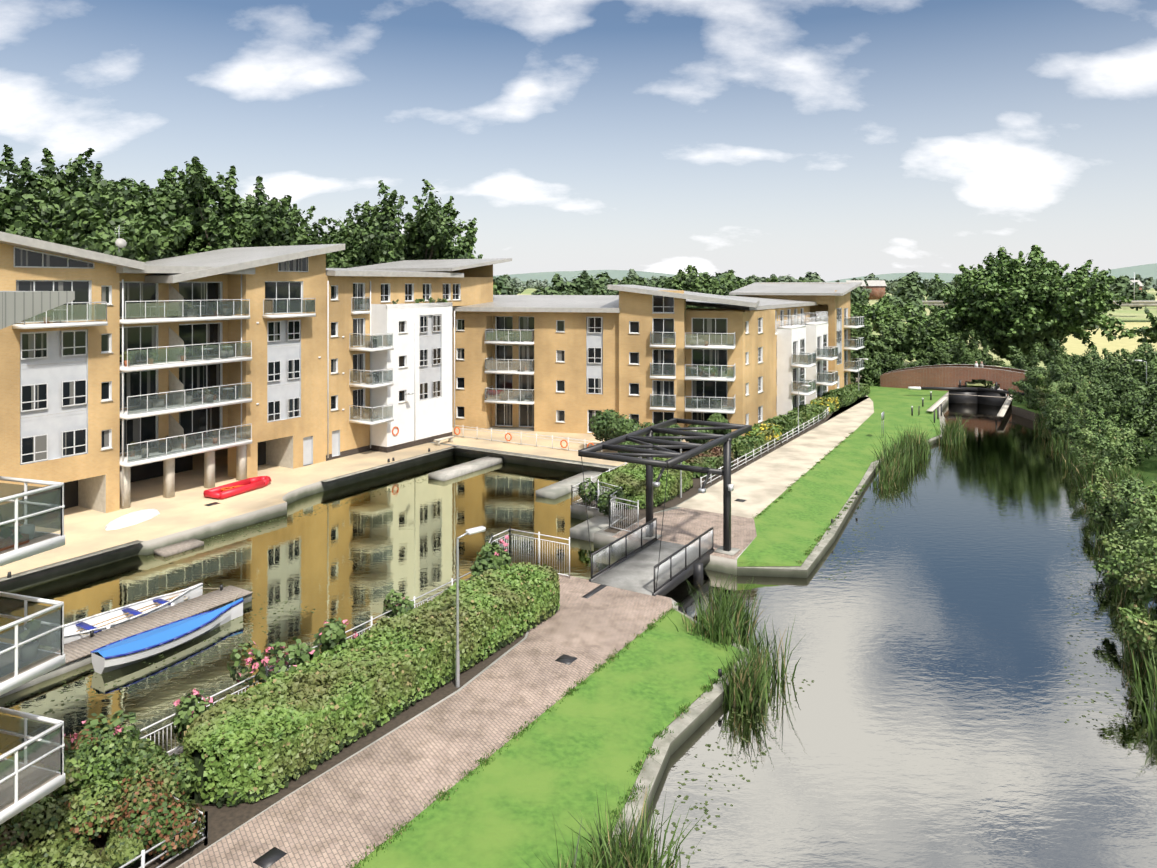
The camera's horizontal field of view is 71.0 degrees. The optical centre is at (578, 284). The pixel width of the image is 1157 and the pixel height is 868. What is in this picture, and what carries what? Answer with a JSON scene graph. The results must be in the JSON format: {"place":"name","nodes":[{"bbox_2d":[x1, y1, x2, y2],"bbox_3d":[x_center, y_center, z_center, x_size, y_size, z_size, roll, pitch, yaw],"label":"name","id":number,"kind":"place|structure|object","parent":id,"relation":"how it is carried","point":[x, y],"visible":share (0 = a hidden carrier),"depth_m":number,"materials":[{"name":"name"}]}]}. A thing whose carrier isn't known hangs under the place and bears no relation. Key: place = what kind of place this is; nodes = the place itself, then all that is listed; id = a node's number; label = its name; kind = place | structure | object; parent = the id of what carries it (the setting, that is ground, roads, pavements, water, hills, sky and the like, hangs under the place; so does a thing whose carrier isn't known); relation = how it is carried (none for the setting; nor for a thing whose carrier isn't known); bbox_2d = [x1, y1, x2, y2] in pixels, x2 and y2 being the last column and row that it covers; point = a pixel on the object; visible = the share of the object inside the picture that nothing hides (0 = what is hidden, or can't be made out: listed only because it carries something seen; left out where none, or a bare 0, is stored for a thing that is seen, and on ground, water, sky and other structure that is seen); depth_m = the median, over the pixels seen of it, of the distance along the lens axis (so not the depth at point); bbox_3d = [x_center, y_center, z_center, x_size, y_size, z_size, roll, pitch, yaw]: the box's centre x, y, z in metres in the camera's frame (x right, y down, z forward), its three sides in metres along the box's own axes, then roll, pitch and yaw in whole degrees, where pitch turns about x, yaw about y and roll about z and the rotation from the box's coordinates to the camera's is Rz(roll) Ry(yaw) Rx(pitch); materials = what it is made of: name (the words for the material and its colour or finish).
{"place":"outdoors","nodes":[
{"label":"outdoors","id":0,"kind":"place"},
{"bbox_2d":[0,291,74,824],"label":"balconies","id":1,"kind":"structure","parent":0,"point":[31,634],"depth_m":17.13,"materials":[{"name":"white painted metal"},{"name":"glass"},{"name":"concrete"}]},
{"bbox_2d":[0,385,1156,867],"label":"water","id":2,"kind":"structure","parent":0,"point":[922,723],"depth_m":31.23,"materials":[{"name":"liquid"}]},
{"bbox_2d":[0,585,252,697],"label":"jetty","id":3,"kind":"object","parent":2,"relation":"in","point":[77,653],"visible":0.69,"depth_m":32.34,"materials":[{"name":"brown wood"}]},
{"bbox_2d":[64,583,202,643],"bbox_3d":[-18.559,13.815,33.922,1.635,0.717,6.217,0,0,31],"label":"white boat","id":4,"kind":"object","parent":2,"relation":"on","point":[99,622],"visible":0.67,"depth_m":33.88,"materials":[{"name":"white plastic"}]},
{"bbox_2d":[90,598,243,673],"bbox_3d":[-15.837,13.739,31.918,1.618,0.870,6.018,0,0,31],"label":"blue boat","id":5,"kind":"object","parent":2,"relation":"on","point":[133,649],"visible":0.9,"depth_m":31.02,"materials":[{"name":"white"}]},
{"bbox_2d":[154,539,203,556],"bbox_3d":[-21.163,13.994,42.994,1.000,0.320,2.200,0,0,31],"label":"pontoon","id":6,"kind":"object","parent":2,"relation":"on","point":[177,548],"visible":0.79,"depth_m":42.76,"materials":[{"name":"white wood"}]},
{"bbox_2d":[3,447,1156,866],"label":"water weed","id":7,"kind":"object","parent":2,"relation":"on","point":[733,709],"visible":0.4,"depth_m":28.49,"materials":[{"name":"green plant"}]},
{"bbox_2d":[523,414,967,867],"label":"reeds","id":8,"kind":"object","parent":2,"relation":"in","point":[748,681],"visible":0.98,"depth_m":28.49,"materials":[{"name":"green plant"}]},
{"bbox_2d":[908,380,1024,422],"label":"lock","id":9,"kind":"object","parent":2,"relation":"in","point":[986,396],"visible":0.75,"depth_m":95.22,"materials":[{"name":"wood"}]},
{"bbox_2d":[0,382,1156,867],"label":"land","id":10,"kind":"structure","parent":0,"point":[186,512],"depth_m":48.56,"materials":[{"name":"concrete"}]},
{"bbox_2d":[105,509,159,529],"bbox_3d":[-25.111,13.094,45.742,1.427,0.420,3.800,0,0,14],"label":"upturned dinghy","id":11,"kind":"object","parent":10,"relation":"on","point":[132,518],"visible":1,"depth_m":45.16,"materials":[{"name":"white plastic"}]},
{"bbox_2d":[203,476,271,499],"bbox_3d":[-21.785,13.064,52.375,1.700,0.480,4.774,0,0,24],"label":"inflatable boat","id":12,"kind":"object","parent":10,"relation":"on","point":[235,488],"visible":1,"depth_m":51.72,"materials":[{"name":"red"}]},
{"bbox_2d":[0,144,501,294],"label":"trees","id":13,"kind":"object","parent":10,"relation":"on","point":[170,217],"visible":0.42,"depth_m":75.86,"materials":[{"name":"green plant"}]},
{"bbox_2d":[0,227,511,512],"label":"building","id":14,"kind":"structure","parent":10,"relation":"on","point":[209,363],"depth_m":54.71,"materials":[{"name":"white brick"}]},
{"bbox_2d":[0,446,857,676],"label":"quay wall","id":15,"kind":"structure","parent":10,"relation":"on","point":[596,523],"depth_m":55.88,"materials":[{"name":"concrete"}]},
{"bbox_2d":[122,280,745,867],"bbox_3d":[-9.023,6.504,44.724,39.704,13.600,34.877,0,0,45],"label":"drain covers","id":16,"kind":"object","parent":10,"relation":"on","point":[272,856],"visible":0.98,"depth_m":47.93,"materials":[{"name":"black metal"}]},
{"bbox_2d":[31,374,947,867],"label":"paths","id":17,"kind":"structure","parent":10,"relation":"on","point":[571,758],"depth_m":25.15,"materials":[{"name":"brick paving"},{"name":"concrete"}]},
{"bbox_2d":[0,535,511,867],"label":"shrubs","id":18,"kind":"object","parent":17,"relation":"on","point":[121,786],"visible":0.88,"depth_m":19.47,"materials":[{"name":"dark leaf"},{"name":"leaf"},{"name":"pink flower petals"}]},
{"bbox_2d":[182,562,559,807],"bbox_3d":[-5.689,12.385,27.632,3.167,1.838,16.138,0,0,31],"label":"hedge","id":19,"kind":"object","parent":17,"relation":"on","point":[272,735],"visible":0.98,"depth_m":24.43,"materials":[{"name":"green plant"}]},
{"bbox_2d":[119,407,828,867],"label":"fences","id":20,"kind":"object","parent":17,"relation":"on","point":[617,515],"visible":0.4,"depth_m":37.52,"materials":[{"name":"white metal"}]},
{"bbox_2d":[578,409,730,516],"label":"terrace shrubs","id":21,"kind":"object","parent":17,"relation":"on","point":[609,424],"depth_m":62.94,"materials":[{"name":"green plant"}]},
{"bbox_2d":[455,349,1146,686],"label":"lamp posts","id":22,"kind":"object","parent":17,"relation":"on","point":[474,530],"visible":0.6,"depth_m":26.83,"materials":[{"name":"grey metal"}]},
{"bbox_2d":[881,392,931,436],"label":"bollards","id":23,"kind":"object","parent":17,"relation":"on","point":[882,416],"visible":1,"depth_m":82.37,"materials":[{"name":"grey"}]},
{"bbox_2d":[331,432,868,867],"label":"fringe grass","id":24,"kind":"structure","parent":10,"relation":"on","point":[708,688],"depth_m":24.62,"materials":[{"name":"green grass"}]},
{"bbox_2d":[452,282,863,435],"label":"building","id":25,"kind":"structure","parent":10,"relation":"on","point":[756,353],"depth_m":73.17,"materials":[{"name":"painted plaster render"},{"name":"glass"},{"name":"metal"}]},
{"bbox_2d":[578,418,751,595],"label":"lift bridge","id":26,"kind":"structure","parent":10,"relation":"on","point":[653,566],"depth_m":38.93,"materials":[{"name":"black metal"}]},
{"bbox_2d":[597,382,869,508],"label":"garden hedges","id":27,"kind":"object","parent":10,"relation":"on","point":[630,478],"visible":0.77,"depth_m":59.52,"materials":[{"name":"green plant"}]},
{"bbox_2d":[666,265,804,308],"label":"trees","id":28,"kind":"object","parent":10,"relation":"on","point":[687,281],"visible":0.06,"depth_m":115.61,"materials":[{"name":"green plant"}]},
{"bbox_2d":[880,361,1026,400],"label":"brick bridge","id":29,"kind":"structure","parent":10,"relation":"on","point":[952,375],"depth_m":101.61,"materials":[{"name":"brick"}]},
{"bbox_2d":[850,245,1156,455],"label":"trees","id":30,"kind":"object","parent":10,"relation":"on","point":[1021,314],"visible":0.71,"depth_m":114.70,"materials":[{"name":"green plant"}]},
{"bbox_2d":[1008,346,1156,736],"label":"bank vegetation","id":31,"kind":"object","parent":10,"relation":"on","point":[1083,403],"visible":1,"depth_m":55.73,"materials":[{"name":"green plant"}]},
{"bbox_2d":[0,0,1156,281],"label":"sky","id":32,"kind":"structure","parent":0,"point":[833,139],"materials":[{"name":"blue"}]},
{"bbox_2d":[493,263,1156,359],"bbox_3d":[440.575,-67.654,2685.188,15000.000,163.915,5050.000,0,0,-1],"label":"distant ground","id":33,"kind":"structure","parent":0,"point":[1071,344],"depth_m":714.12,"materials":[{"name":"plant"}]},
{"bbox_2d":[493,269,1156,319],"bbox_3d":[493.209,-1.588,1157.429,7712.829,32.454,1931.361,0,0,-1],"label":"distant trees","id":34,"kind":"object","parent":33,"relation":"on","point":[904,289],"visible":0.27,"depth_m":357.80,"materials":[{"name":"green plant"}]},
{"bbox_2d":[517,288,1156,386],"bbox_3d":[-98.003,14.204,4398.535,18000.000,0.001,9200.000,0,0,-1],"label":"ground","id":35,"kind":"structure","parent":0,"point":[1126,314],"depth_m":372.29,"materials":[{"name":"plant"}]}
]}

